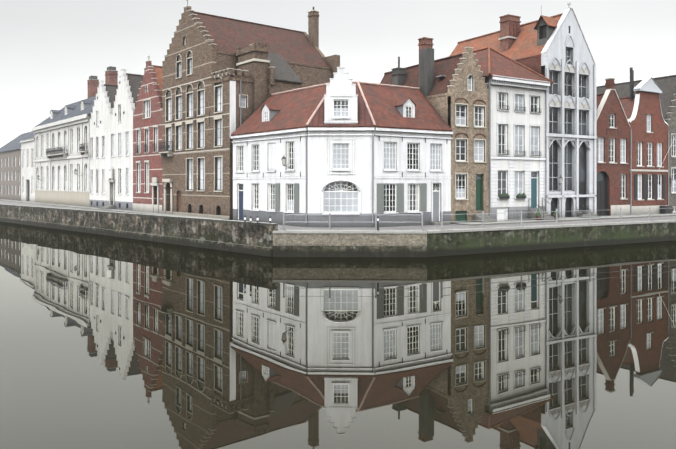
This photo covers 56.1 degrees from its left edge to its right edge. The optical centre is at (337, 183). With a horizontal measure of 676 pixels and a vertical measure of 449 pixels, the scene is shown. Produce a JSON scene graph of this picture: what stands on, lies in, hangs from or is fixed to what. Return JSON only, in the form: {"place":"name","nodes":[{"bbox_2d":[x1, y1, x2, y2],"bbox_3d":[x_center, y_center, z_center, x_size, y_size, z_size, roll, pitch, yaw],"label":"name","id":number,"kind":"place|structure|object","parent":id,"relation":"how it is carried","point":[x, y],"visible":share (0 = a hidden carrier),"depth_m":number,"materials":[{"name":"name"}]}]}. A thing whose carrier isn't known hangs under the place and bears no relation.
{"place":"outdoors","nodes":[
{"label":"outdoors","id":0,"kind":"place"},
{"bbox_2d":[0,222,675,448],"bbox_3d":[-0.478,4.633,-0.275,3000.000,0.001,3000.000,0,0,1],"label":"water","id":1,"kind":"structure","parent":0,"point":[110,342],"depth_m":17.88,"materials":[{"name":"grey liquid"}]},
{"bbox_2d":[0,204,675,256],"bbox_3d":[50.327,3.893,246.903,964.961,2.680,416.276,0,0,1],"label":"quay walls","id":2,"kind":"structure","parent":0,"point":[269,239],"depth_m":44.04,"materials":[{"name":"grey stone"}]},
{"bbox_2d":[282,206,675,229],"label":"quay railing","id":3,"kind":"object","parent":2,"relation":"on","point":[556,211],"visible":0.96,"depth_m":42.86,"materials":[{"name":"grey metal"}]},
{"bbox_2d":[0,201,675,230],"bbox_3d":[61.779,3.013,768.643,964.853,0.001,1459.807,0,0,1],"label":"street ground","id":4,"kind":"structure","parent":0,"point":[432,227],"depth_m":45.26,"materials":[{"name":"grey stone"}]},
{"bbox_2d":[0,131,32,200],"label":"dark houses","id":5,"kind":"structure","parent":4,"relation":"on","point":[10,170],"depth_m":111.70,"materials":[{"name":"grey paint"}]},
{"bbox_2d":[20,133,34,201],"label":"narrow white building","id":6,"kind":"structure","parent":4,"relation":"on","point":[27,170],"depth_m":102.49,"materials":[{"name":"white paint"}]},
{"bbox_2d":[32,66,117,206],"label":"white building","id":7,"kind":"structure","parent":4,"relation":"on","point":[62,156],"depth_m":86.90,"materials":[{"name":"beige paint"}]},
{"bbox_2d":[90,69,142,210],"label":"white stepped-gable house","id":8,"kind":"structure","parent":4,"relation":"on","point":[111,152],"depth_m":71.84,"materials":[{"name":"paint"}]},
{"bbox_2d":[132,54,162,212],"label":"pink gable house","id":9,"kind":"structure","parent":4,"relation":"on","point":[147,158],"depth_m":64.65,"materials":[{"name":"brick"}]},
{"bbox_2d":[159,0,339,219],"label":"brick house","id":10,"kind":"structure","parent":4,"relation":"on","point":[224,79],"depth_m":56.52,"materials":[{"name":"brown brick"}]},
{"bbox_2d":[231,127,307,226],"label":"left building facade","id":11,"kind":"structure","parent":4,"relation":"on","point":[270,174],"depth_m":46.86,"materials":[{"name":"white paint"}]},
{"bbox_2d":[244,215,378,230],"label":"bollards","id":12,"kind":"object","parent":4,"relation":"on","point":[270,222],"visible":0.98,"depth_m":40.52,"materials":[{"name":"white metal"}]},
{"bbox_2d":[0,199,675,225],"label":"pavements","id":13,"kind":"structure","parent":4,"relation":"on","point":[489,223],"depth_m":55.52,"materials":[{"name":"grey stone"}]},
{"bbox_2d":[499,193,558,219],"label":"potted plants","id":14,"kind":"object","parent":13,"relation":"on","point":[519,195],"depth_m":49.97,"materials":[{"name":"green plant"}]},
{"bbox_2d":[577,204,589,217],"bbox_3d":[21.104,2.387,54.272,1.843,1.122,0.605,0,9,-32],"label":"bicycle","id":15,"kind":"object","parent":13,"relation":"on","point":[582,211],"visible":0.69,"depth_m":54.09,"materials":[{"name":"black metal"}]},
{"bbox_2d":[308,67,373,226],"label":"corner house","id":16,"kind":"structure","parent":4,"relation":"on","point":[341,175],"depth_m":43.34,"materials":[{"name":"white paint"}]},
{"bbox_2d":[231,81,452,135],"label":"roof","id":17,"kind":"structure","parent":16,"relation":"on","point":[303,107],"depth_m":46.67,"materials":[{"name":"red tile"}]},
{"bbox_2d":[261,103,281,121],"bbox_3d":[-4.767,-5.302,49.530,2.280,1.730,1.210,0,0,-39],"label":"dormer window","id":18,"kind":"structure","parent":17,"relation":"attached to","point":[270,112],"depth_m":48.86,"materials":[{"name":"white paint"}]},
{"bbox_2d":[394,98,415,117],"bbox_3d":[4.585,-5.302,46.681,1.210,1.730,2.280,0,0,-31],"label":"dormer window","id":19,"kind":"structure","parent":17,"relation":"attached to","point":[405,107],"depth_m":45.84,"materials":[{"name":"white paint"}]},
{"bbox_2d":[374,127,452,226],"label":"right building facade","id":20,"kind":"structure","parent":4,"relation":"on","point":[412,175],"depth_m":45.04,"materials":[{"name":"white paint"}]},
{"bbox_2d":[380,37,496,222],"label":"stepped-gable brick house","id":21,"kind":"structure","parent":4,"relation":"on","point":[457,83],"depth_m":48.10,"materials":[{"name":"brown brick"}]},
{"bbox_2d":[448,47,556,220],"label":"white townhouse","id":22,"kind":"structure","parent":4,"relation":"on","point":[518,158],"depth_m":50.70,"materials":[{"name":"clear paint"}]},
{"bbox_2d":[450,0,600,217],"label":"white gabled building","id":23,"kind":"structure","parent":4,"relation":"on","point":[557,46],"depth_m":54.27,"materials":[{"name":"white paint"}]},
{"bbox_2d":[489,68,674,215],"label":"drainpipes","id":24,"kind":"object","parent":23,"relation":"attached to","point":[546,156],"visible":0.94,"depth_m":52.17,"materials":[{"name":"grey metal"}]},
{"bbox_2d":[597,78,629,215],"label":"brick gabled house","id":25,"kind":"structure","parent":4,"relation":"on","point":[613,160],"depth_m":57.02,"materials":[{"name":"red brick"}]},
{"bbox_2d":[597,75,675,212],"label":"background building","id":26,"kind":"structure","parent":4,"relation":"on","point":[667,86],"depth_m":62.90,"materials":[{"name":"brick"}]},
{"bbox_2d":[619,67,675,214],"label":"red brick house","id":27,"kind":"structure","parent":4,"relation":"on","point":[644,116],"depth_m":60.01,"materials":[{"name":"red brick"}]},
{"bbox_2d":[0,0,675,148],"label":"sky","id":28,"kind":"structure","parent":0,"point":[50,50],"materials":[{"name":"white"}]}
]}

